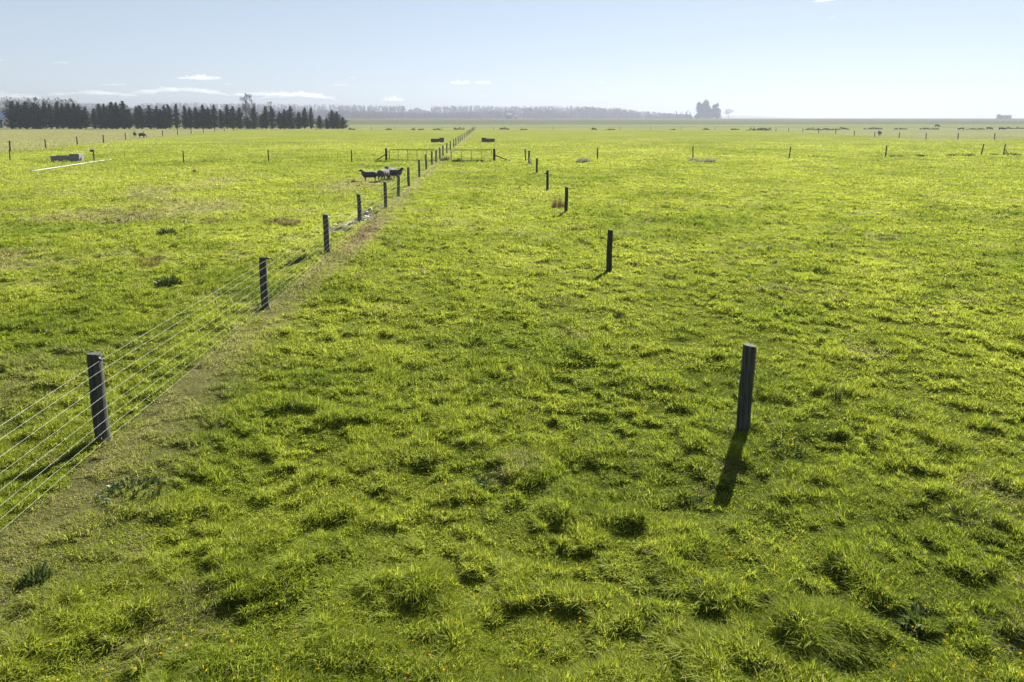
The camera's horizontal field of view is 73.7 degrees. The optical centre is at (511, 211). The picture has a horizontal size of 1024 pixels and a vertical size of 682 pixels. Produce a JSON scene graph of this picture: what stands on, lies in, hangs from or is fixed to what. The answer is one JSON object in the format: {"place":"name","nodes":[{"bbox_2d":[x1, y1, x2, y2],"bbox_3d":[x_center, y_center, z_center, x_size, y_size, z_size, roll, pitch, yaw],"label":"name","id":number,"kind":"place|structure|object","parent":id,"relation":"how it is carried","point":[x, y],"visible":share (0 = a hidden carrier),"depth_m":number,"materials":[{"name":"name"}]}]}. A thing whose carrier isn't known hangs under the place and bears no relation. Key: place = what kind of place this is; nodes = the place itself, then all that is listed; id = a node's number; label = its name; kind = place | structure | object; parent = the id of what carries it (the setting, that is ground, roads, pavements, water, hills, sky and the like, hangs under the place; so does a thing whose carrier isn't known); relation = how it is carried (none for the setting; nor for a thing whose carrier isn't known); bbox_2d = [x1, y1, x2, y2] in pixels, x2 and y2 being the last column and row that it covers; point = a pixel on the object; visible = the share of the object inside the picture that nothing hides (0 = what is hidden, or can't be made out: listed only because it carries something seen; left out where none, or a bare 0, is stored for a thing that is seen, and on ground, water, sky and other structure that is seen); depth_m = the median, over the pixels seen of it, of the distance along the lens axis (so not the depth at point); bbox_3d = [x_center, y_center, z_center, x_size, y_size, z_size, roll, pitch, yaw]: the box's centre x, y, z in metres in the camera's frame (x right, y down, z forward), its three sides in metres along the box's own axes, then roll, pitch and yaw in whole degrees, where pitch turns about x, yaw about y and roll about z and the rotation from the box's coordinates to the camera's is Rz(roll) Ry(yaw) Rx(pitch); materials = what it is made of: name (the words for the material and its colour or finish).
{"place":"outdoors","nodes":[
{"label":"outdoors","id":0,"kind":"place"},
{"bbox_2d":[0,100,790,117],"bbox_3d":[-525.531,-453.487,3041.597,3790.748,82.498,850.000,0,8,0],"label":"hills","id":1,"kind":"structure","parent":0,"point":[746,116],"depth_m":3088.15,"materials":[{"name":"grey plant"}]},
{"bbox_2d":[0,118,1023,681],"bbox_3d":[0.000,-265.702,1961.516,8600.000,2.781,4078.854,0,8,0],"label":"ground","id":2,"kind":"structure","parent":0,"point":[520,132],"depth_m":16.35,"materials":[{"name":"green plant"}]},
{"bbox_2d":[0,112,16,127],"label":"shed","id":3,"kind":"structure","parent":2,"relation":"on","point":[2,116],"depth_m":293.31,"materials":[{"name":"grey metal"}]},
{"bbox_2d":[0,100,20,128],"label":"conifer","id":4,"kind":"object","parent":2,"relation":"on","point":[10,110],"visible":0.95,"depth_m":263.61,"materials":[{"name":"green plant"}]},
{"bbox_2d":[13,102,23,128],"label":"conifer","id":5,"kind":"object","parent":2,"relation":"on","point":[17,105],"visible":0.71,"depth_m":265.39,"materials":[{"name":"green plant"}]},
{"bbox_2d":[10,101,31,128],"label":"conifer","id":6,"kind":"object","parent":2,"relation":"on","point":[24,107],"visible":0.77,"depth_m":264.31,"materials":[{"name":"green plant"}]},
{"bbox_2d":[23,103,43,128],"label":"conifer","id":7,"kind":"object","parent":2,"relation":"on","point":[32,108],"visible":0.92,"depth_m":263.41,"materials":[{"name":"green plant"}]},
{"bbox_2d":[15,560,52,590],"bbox_3d":[-4.323,3.293,6.172,0.268,0.183,0.274,-2,8,-16],"label":"thistle","id":8,"kind":"object","parent":2,"relation":"on","point":[43,573],"visible":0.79,"depth_m":6.16,"materials":[{"name":"green plant"}]},
{"bbox_2d":[30,103,44,128],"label":"conifer","id":9,"kind":"object","parent":2,"relation":"on","point":[36,107],"visible":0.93,"depth_m":263.42,"materials":[{"name":"green plant"}]},
{"bbox_2d":[36,101,50,128],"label":"conifer","id":10,"kind":"object","parent":2,"relation":"on","point":[44,108],"visible":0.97,"depth_m":263.84,"materials":[{"name":"green plant"}]},
{"bbox_2d":[45,104,53,128],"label":"conifer","id":11,"kind":"object","parent":2,"relation":"on","point":[49,110],"visible":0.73,"depth_m":265.54,"materials":[{"name":"green plant"}]},
{"bbox_2d":[47,101,64,128],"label":"conifer","id":12,"kind":"object","parent":2,"relation":"on","point":[55,116],"visible":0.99,"depth_m":263.93,"materials":[{"name":"green plant"}]},
{"bbox_2d":[55,103,66,128],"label":"conifer","id":13,"kind":"object","parent":2,"relation":"on","point":[60,114],"visible":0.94,"depth_m":264.02,"materials":[{"name":"green plant"}]},
{"bbox_2d":[57,103,75,128],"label":"conifer","id":14,"kind":"object","parent":2,"relation":"on","point":[67,109],"visible":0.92,"depth_m":264.65,"materials":[{"name":"green plant"}]},
{"bbox_2d":[50,153,83,161],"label":"water trough","id":15,"kind":"object","parent":2,"relation":"on","point":[73,157],"visible":0.86,"depth_m":66.19,"materials":[{"name":"concrete"}]},
{"bbox_2d":[29,159,109,171],"bbox_3d":[-39.238,-4.234,61.484,0.164,0.086,16.234,-1,8,-10],"label":"pipe","id":16,"kind":"object","parent":2,"relation":"on","point":[64,166],"visible":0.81,"depth_m":58.22,"materials":[{"name":"white plastic"}]},
{"bbox_2d":[68,102,78,128],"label":"conifer","id":17,"kind":"object","parent":2,"relation":"on","point":[70,110],"visible":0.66,"depth_m":265.78,"materials":[{"name":"green plant"}]},
{"bbox_2d":[70,105,87,128],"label":"conifer","id":18,"kind":"object","parent":2,"relation":"on","point":[77,117],"visible":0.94,"depth_m":264.59,"materials":[{"name":"green plant"}]},
{"bbox_2d":[79,106,92,128],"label":"conifer","id":19,"kind":"object","parent":2,"relation":"on","point":[85,114],"visible":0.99,"depth_m":264.78,"materials":[{"name":"green plant"}]},
{"bbox_2d":[87,108,98,128],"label":"conifer","id":20,"kind":"object","parent":2,"relation":"on","point":[92,120],"visible":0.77,"depth_m":266.38,"materials":[{"name":"green plant"}]},
{"bbox_2d":[93,104,106,128],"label":"conifer","id":21,"kind":"object","parent":2,"relation":"on","point":[96,118],"visible":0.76,"depth_m":265.26,"materials":[{"name":"green plant"}]},
{"bbox_2d":[98,104,108,128],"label":"conifer","id":22,"kind":"object","parent":2,"relation":"on","point":[103,106],"visible":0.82,"depth_m":264.42,"materials":[{"name":"green plant"}]},
{"bbox_2d":[98,102,125,128],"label":"conifer","id":23,"kind":"object","parent":2,"relation":"on","point":[110,106],"visible":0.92,"depth_m":263.02,"materials":[{"name":"green plant"}]},
{"bbox_2d":[0,127,233,150],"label":"wire fence","id":24,"kind":"object","parent":2,"relation":"on","point":[103,138],"visible":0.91,"depth_m":112.66,"materials":[{"name":"grey wood"}]},
{"bbox_2d":[108,102,126,128],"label":"conifer","id":25,"kind":"object","parent":2,"relation":"on","point":[115,120],"visible":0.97,"depth_m":263.63,"materials":[{"name":"green plant"}]},
{"bbox_2d":[112,101,134,128],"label":"conifer","id":26,"kind":"object","parent":2,"relation":"on","point":[122,108],"visible":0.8,"depth_m":265.47,"materials":[{"name":"green plant"}]},
{"bbox_2d":[122,108,133,128],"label":"conifer","id":27,"kind":"object","parent":2,"relation":"on","point":[129,123],"visible":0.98,"depth_m":264.42,"materials":[{"name":"green plant"}]},
{"bbox_2d":[94,473,166,506],"bbox_3d":[-4.281,3.132,7.647,0.723,0.147,0.697,0,8,0],"label":"thistle","id":28,"kind":"object","parent":2,"relation":"on","point":[114,486],"visible":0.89,"depth_m":7.70,"materials":[{"name":"green plant"}]},
{"bbox_2d":[130,106,144,128],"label":"conifer","id":29,"kind":"object","parent":2,"relation":"on","point":[137,123],"visible":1,"depth_m":264.20,"materials":[{"name":"green plant"}]},
{"bbox_2d":[138,105,145,128],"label":"conifer","id":30,"kind":"object","parent":2,"relation":"on","point":[141,112],"visible":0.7,"depth_m":266.08,"materials":[{"name":"green plant"}]},
{"bbox_2d":[132,255,160,267],"bbox_3d":[-10.604,1.381,19.856,0.794,0.383,0.798,-3,8,-19],"label":"dead weed","id":31,"kind":"object","parent":2,"relation":"on","point":[151,259],"visible":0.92,"depth_m":19.81,"materials":[{"name":"brown plant"}]},
{"bbox_2d":[140,105,154,128],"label":"conifer","id":32,"kind":"object","parent":2,"relation":"on","point":[147,116],"visible":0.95,"depth_m":263.94,"materials":[{"name":"green plant"}]},
{"bbox_2d":[149,106,162,128],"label":"conifer","id":33,"kind":"object","parent":2,"relation":"on","point":[155,110],"visible":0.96,"depth_m":264.42,"materials":[{"name":"green plant"}]},
{"bbox_2d":[154,109,163,128],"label":"conifer","id":34,"kind":"object","parent":2,"relation":"on","point":[159,114],"visible":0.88,"depth_m":264.68,"materials":[{"name":"green plant"}]},
{"bbox_2d":[157,105,167,128],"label":"conifer","id":35,"kind":"object","parent":2,"relation":"on","point":[163,109],"visible":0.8,"depth_m":264.58,"materials":[{"name":"green plant"}]},
{"bbox_2d":[154,226,178,235],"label":"thistle","id":36,"kind":"object","parent":2,"relation":"on","point":[170,231],"visible":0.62,"depth_m":24.93,"materials":[{"name":"green plant"}]},
{"bbox_2d":[161,104,173,128],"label":"conifer","id":37,"kind":"object","parent":2,"relation":"on","point":[168,116],"visible":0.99,"depth_m":263.64,"materials":[{"name":"green plant"}]},
{"bbox_2d":[153,273,182,287],"bbox_3d":[-8.847,1.768,17.573,0.690,0.306,0.742,0,8,0],"label":"thistle","id":38,"kind":"object","parent":2,"relation":"on","point":[164,280],"visible":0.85,"depth_m":17.49,"materials":[{"name":"green plant"}]},
{"bbox_2d":[170,104,182,127],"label":"conifer","id":39,"kind":"object","parent":2,"relation":"on","point":[176,113],"visible":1,"depth_m":263.75,"materials":[{"name":"green plant"}]},
{"bbox_2d":[179,106,189,128],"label":"conifer","id":40,"kind":"object","parent":2,"relation":"on","point":[184,110],"visible":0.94,"depth_m":265.26,"materials":[{"name":"green plant"}]},
{"bbox_2d":[182,107,193,128],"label":"conifer","id":41,"kind":"object","parent":2,"relation":"on","point":[189,122],"visible":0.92,"depth_m":265.31,"materials":[{"name":"green plant"}]},
{"bbox_2d":[188,107,200,128],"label":"conifer","id":42,"kind":"object","parent":2,"relation":"on","point":[193,117],"visible":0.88,"depth_m":264.45,"materials":[{"name":"green plant"}]},
{"bbox_2d":[8,148,386,162],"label":"wire fence","id":43,"kind":"object","parent":2,"relation":"on","point":[385,155],"visible":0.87,"depth_m":66.17,"materials":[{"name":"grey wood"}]},
{"bbox_2d":[195,105,209,128],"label":"conifer","id":44,"kind":"object","parent":2,"relation":"on","point":[202,110],"visible":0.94,"depth_m":263.69,"materials":[{"name":"green plant"}]},
{"bbox_2d":[200,107,216,128],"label":"conifer","id":45,"kind":"object","parent":2,"relation":"on","point":[211,121],"visible":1,"depth_m":263.68,"materials":[{"name":"green plant"}]},
{"bbox_2d":[209,104,218,127],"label":"conifer","id":46,"kind":"object","parent":2,"relation":"on","point":[214,111],"visible":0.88,"depth_m":265.26,"materials":[{"name":"green plant"}]},
{"bbox_2d":[200,218,229,223],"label":"dead weed","id":47,"kind":"object","parent":2,"relation":"on","point":[218,220],"visible":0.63,"depth_m":27.69,"materials":[{"name":"beige plant"}]},
{"bbox_2d":[214,109,228,127],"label":"conifer","id":48,"kind":"object","parent":2,"relation":"on","point":[221,118],"visible":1,"depth_m":264.11,"materials":[{"name":"green plant"}]},
{"bbox_2d":[220,104,231,128],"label":"conifer","id":49,"kind":"object","parent":2,"relation":"on","point":[227,110],"visible":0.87,"depth_m":265.68,"materials":[{"name":"green plant"}]},
{"bbox_2d":[225,106,239,127],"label":"conifer","id":50,"kind":"object","parent":2,"relation":"on","point":[231,119],"visible":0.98,"depth_m":265.15,"materials":[{"name":"green plant"}]},
{"bbox_2d":[0,127,473,528],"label":"wire fence","id":51,"kind":"object","parent":2,"relation":"on","point":[100,418],"visible":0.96,"depth_m":8.84,"materials":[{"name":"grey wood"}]},
{"bbox_2d":[233,107,246,128],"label":"conifer","id":52,"kind":"object","parent":2,"relation":"on","point":[239,119],"visible":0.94,"depth_m":265.60,"materials":[{"name":"green plant"}]},
{"bbox_2d":[83,102,405,117],"bbox_3d":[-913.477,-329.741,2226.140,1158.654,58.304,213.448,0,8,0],"label":"woodland","id":53,"kind":"object","parent":2,"relation":"on","point":[294,107],"visible":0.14,"depth_m":2188.57,"materials":[{"name":"plant"}]},
{"bbox_2d":[239,93,251,116],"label":"poplar","id":54,"kind":"object","parent":2,"relation":"on","point":[245,108],"visible":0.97,"depth_m":474.60,"materials":[{"name":"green plant"}]},
{"bbox_2d":[242,117,253,128],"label":"conifer","id":55,"kind":"object","parent":2,"relation":"on","point":[247,123],"visible":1,"depth_m":264.31,"materials":[{"name":"green plant"}]},
{"bbox_2d":[249,98,255,113],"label":"poplar","id":56,"kind":"object","parent":2,"relation":"on","point":[253,104],"visible":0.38,"depth_m":481.95,"materials":[{"name":"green plant"}]},
{"bbox_2d":[248,107,259,128],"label":"conifer","id":57,"kind":"object","parent":2,"relation":"on","point":[253,116],"visible":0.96,"depth_m":266.15,"materials":[{"name":"green plant"}]},
{"bbox_2d":[255,115,265,128],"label":"conifer","id":58,"kind":"object","parent":2,"relation":"on","point":[259,121],"visible":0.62,"depth_m":265.60,"materials":[{"name":"green plant"}]},
{"bbox_2d":[260,106,271,128],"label":"conifer","id":59,"kind":"object","parent":2,"relation":"on","point":[265,118],"visible":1,"depth_m":263.45,"materials":[{"name":"green plant"}]},
{"bbox_2d":[267,105,277,128],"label":"conifer","id":60,"kind":"object","parent":2,"relation":"on","point":[272,115],"visible":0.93,"depth_m":265.02,"materials":[{"name":"green plant"}]},
{"bbox_2d":[273,111,285,128],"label":"conifer","id":61,"kind":"object","parent":2,"relation":"on","point":[278,122],"visible":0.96,"depth_m":263.73,"materials":[{"name":"green plant"}]},
{"bbox_2d":[260,217,302,224],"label":"dead weed","id":62,"kind":"object","parent":2,"relation":"on","point":[277,221],"visible":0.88,"depth_m":27.12,"materials":[{"name":"beige plant"}]},
{"bbox_2d":[277,109,288,128],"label":"conifer","id":63,"kind":"object","parent":2,"relation":"on","point":[283,114],"visible":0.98,"depth_m":263.53,"materials":[{"name":"green plant"}]},
{"bbox_2d":[282,106,297,128],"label":"conifer","id":64,"kind":"object","parent":2,"relation":"on","point":[291,122],"visible":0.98,"depth_m":264.04,"materials":[{"name":"green plant"}]},
{"bbox_2d":[293,112,302,128],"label":"conifer","id":65,"kind":"object","parent":2,"relation":"on","point":[299,124],"visible":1,"depth_m":265.25,"materials":[{"name":"green plant"}]},
{"bbox_2d":[297,108,309,128],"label":"conifer","id":66,"kind":"object","parent":2,"relation":"on","point":[304,119],"visible":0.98,"depth_m":265.62,"materials":[{"name":"green plant"}]},
{"bbox_2d":[307,107,315,128],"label":"conifer","id":67,"kind":"object","parent":2,"relation":"on","point":[311,120],"visible":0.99,"depth_m":265.68,"materials":[{"name":"green plant"}]},
{"bbox_2d":[315,115,324,128],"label":"conifer","id":68,"kind":"object","parent":2,"relation":"on","point":[319,121],"visible":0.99,"depth_m":264.57,"materials":[{"name":"green plant"}]},
{"bbox_2d":[322,118,328,128],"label":"conifer","id":69,"kind":"object","parent":2,"relation":"on","point":[326,126],"visible":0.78,"depth_m":265.77,"materials":[{"name":"green plant"}]},
{"bbox_2d":[324,110,339,128],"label":"conifer","id":70,"kind":"object","parent":2,"relation":"on","point":[331,123],"visible":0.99,"depth_m":264.05,"materials":[{"name":"green plant"}]},
{"bbox_2d":[334,111,339,128],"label":"conifer","id":71,"kind":"object","parent":2,"relation":"on","point":[338,117],"visible":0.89,"depth_m":265.62,"materials":[{"name":"green plant"}]},
{"bbox_2d":[335,117,349,128],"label":"conifer","id":72,"kind":"object","parent":2,"relation":"on","point":[342,125],"visible":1,"depth_m":265.23,"materials":[{"name":"green plant"}]},
{"bbox_2d":[0,97,693,118],"bbox_3d":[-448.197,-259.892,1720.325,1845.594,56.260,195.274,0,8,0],"label":"woodland","id":73,"kind":"object","parent":2,"relation":"on","point":[547,114],"visible":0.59,"depth_m":1669.52,"materials":[{"name":"plant"}]},
{"bbox_2d":[328,205,382,232],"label":"stones","id":74,"kind":"object","parent":2,"relation":"on","point":[363,219],"visible":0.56,"depth_m":29.28,"materials":[{"name":"grey stone"}]},
{"bbox_2d":[359,169,376,181],"bbox_3d":[-9.631,-2.414,45.737,1.308,0.866,0.530,-1,8,-6],"label":"sheep","id":75,"kind":"object","parent":2,"relation":"on","point":[369,174],"visible":0.95,"depth_m":45.56},
{"bbox_2d":[377,166,388,179],"bbox_3d":[-8.580,-2.510,45.660,0.570,0.932,1.282,3,8,22],"label":"sheep","id":76,"kind":"object","parent":2,"relation":"on","point":[381,173],"visible":0.99,"depth_m":45.32},
{"bbox_2d":[388,167,403,179],"bbox_3d":[-7.993,-2.594,46.674,1.256,0.914,0.559,1,8,10],"label":"sheep","id":77,"kind":"object","parent":2,"relation":"on","point":[394,172],"visible":0.81,"depth_m":46.47},
{"bbox_2d":[388,149,434,160],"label":"farm gate","id":78,"kind":"structure","parent":2,"relation":"on","point":[407,153],"depth_m":66.50,"materials":[{"name":"metal"}]},
{"bbox_2d":[431,138,444,141],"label":"water trough","id":79,"kind":"object","parent":2,"relation":"on","point":[438,140],"visible":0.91,"depth_m":117.75,"materials":[{"name":"concrete"}]},
{"bbox_2d":[451,149,491,160],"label":"farm gate","id":80,"kind":"structure","parent":2,"relation":"on","point":[474,156],"depth_m":66.24,"materials":[{"name":"metal"}]},
{"bbox_2d":[471,472,493,488],"bbox_3d":[-0.346,3.152,7.952,0.299,0.154,0.301,0,8,0],"label":"thistle","id":81,"kind":"object","parent":2,"relation":"on","point":[483,481],"visible":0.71,"depth_m":7.98,"materials":[{"name":"green plant"}]},
{"bbox_2d":[481,137,494,141],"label":"water trough","id":82,"kind":"object","parent":2,"relation":"on","point":[484,139],"visible":0.79,"depth_m":120.10,"materials":[{"name":"concrete"}]},
{"bbox_2d":[275,127,720,129],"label":"wire fence","id":83,"kind":"object","parent":2,"relation":"on","point":[521,129],"visible":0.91,"depth_m":241.30,"materials":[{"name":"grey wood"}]},
{"bbox_2d":[505,113,511,118],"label":"barn","id":84,"kind":"structure","parent":2,"relation":"on","point":[508,115],"depth_m":1332.25,"materials":[{"name":"grey glass"}]},
{"bbox_2d":[0,260,1023,681],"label":"wildflowers","id":85,"kind":"object","parent":2,"relation":"on","point":[590,600],"visible":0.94,"depth_m":5.66,"materials":[{"name":"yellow plant"}]},
{"bbox_2d":[406,105,639,117],"bbox_3d":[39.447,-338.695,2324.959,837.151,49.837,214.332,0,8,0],"label":"woodland","id":86,"kind":"object","parent":2,"relation":"on","point":[445,109],"visible":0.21,"depth_m":2281.02,"materials":[{"name":"grey plant"}]},
{"bbox_2d":[545,170,548,189],"bbox_3d":[2.061,-1.805,40.646,0.266,1.302,0.156,0,8,0],"label":"fence post","id":87,"kind":"object","parent":2,"relation":"on","point":[547,179],"visible":0.89,"depth_m":40.59,"materials":[{"name":"grey wood"}]},
{"bbox_2d":[551,197,564,207],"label":"dead weed","id":88,"kind":"object","parent":2,"relation":"on","point":[559,204],"visible":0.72,"depth_m":32.51,"materials":[{"name":"brown plant"}]},
{"bbox_2d":[564,186,567,211],"bbox_3d":[2.422,-0.465,30.460,0.174,1.292,0.157,0,8,0],"label":"fence post","id":89,"kind":"object","parent":2,"relation":"on","point":[566,200],"visible":0.79,"depth_m":30.39,"materials":[{"name":"grey wood"}]},
{"bbox_2d":[576,157,590,162],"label":"rush tuft","id":90,"kind":"object","parent":2,"relation":"on","point":[582,160],"visible":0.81,"depth_m":65.39,"materials":[{"name":"beige plant"}]},
{"bbox_2d":[606,230,612,271],"bbox_3d":[2.727,1.143,19.076,0.176,1.292,0.163,0,8,0],"label":"fence post","id":91,"kind":"object","parent":2,"relation":"on","point":[609,251],"visible":0.87,"depth_m":19.01,"materials":[{"name":"grey wood"}]},
{"bbox_2d":[679,492,708,510],"bbox_3d":[2.050,3.245,7.632,0.373,0.142,0.301,0,8,0],"label":"thistle","id":92,"kind":"object","parent":2,"relation":"on","point":[695,500],"visible":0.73,"depth_m":7.65,"materials":[{"name":"green plant"}]},
{"bbox_2d":[694,99,721,118],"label":"cypress tree","id":93,"kind":"object","parent":2,"relation":"on","point":[704,110],"visible":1,"depth_m":1480.37,"materials":[{"name":"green plant"}]},
{"bbox_2d":[723,109,732,117],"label":"faint tree","id":94,"kind":"object","parent":2,"relation":"on","point":[729,111],"visible":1,"depth_m":2669.91,"materials":[{"name":"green plant"}]},
{"bbox_2d":[736,343,755,434],"bbox_3d":[3.114,2.404,9.093,0.214,1.322,0.181,0,8,0],"label":"fence post","id":95,"kind":"object","parent":2,"relation":"on","point":[744,404],"visible":0.82,"depth_m":9.02,"materials":[{"name":"grey wood"}]},
{"bbox_2d":[493,144,1023,160],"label":"wire fence","id":96,"kind":"object","parent":2,"relation":"on","point":[494,155],"visible":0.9,"depth_m":71.87,"materials":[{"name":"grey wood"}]},
{"bbox_2d":[769,441,805,459],"bbox_3d":[3.482,2.998,8.661,0.469,0.134,0.450,2,8,13],"label":"thistle","id":97,"kind":"object","parent":2,"relation":"on","point":[794,452],"visible":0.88,"depth_m":8.60,"materials":[{"name":"green plant"}]},
{"bbox_2d":[754,127,1023,138],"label":"wire fence","id":98,"kind":"object","parent":2,"relation":"on","point":[891,135],"visible":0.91,"depth_m":146.96,"materials":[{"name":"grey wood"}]},
{"bbox_2d":[893,600,949,642],"bbox_3d":[3.451,3.443,5.761,0.444,0.145,0.421,2,8,17],"label":"thistle","id":99,"kind":"object","parent":2,"relation":"on","point":[923,610],"visible":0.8,"depth_m":5.79,"materials":[{"name":"green plant"}]},
{"bbox_2d":[996,114,1011,118],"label":"house","id":100,"kind":"structure","parent":2,"relation":"on","point":[1003,116],"depth_m":1232.68,"materials":[{"name":"grey glass"}]},
{"bbox_2d":[0,0,1023,117],"label":"sky","id":101,"kind":"structure","parent":0,"point":[775,58],"materials":[{"name":"blue"}]},
{"bbox_2d":[830,380,842,401],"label":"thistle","id":102,"kind":"object","parent":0,"point":[839,396],"visible":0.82,"depth_m":10.09,"materials":[{"name":"green plant"}]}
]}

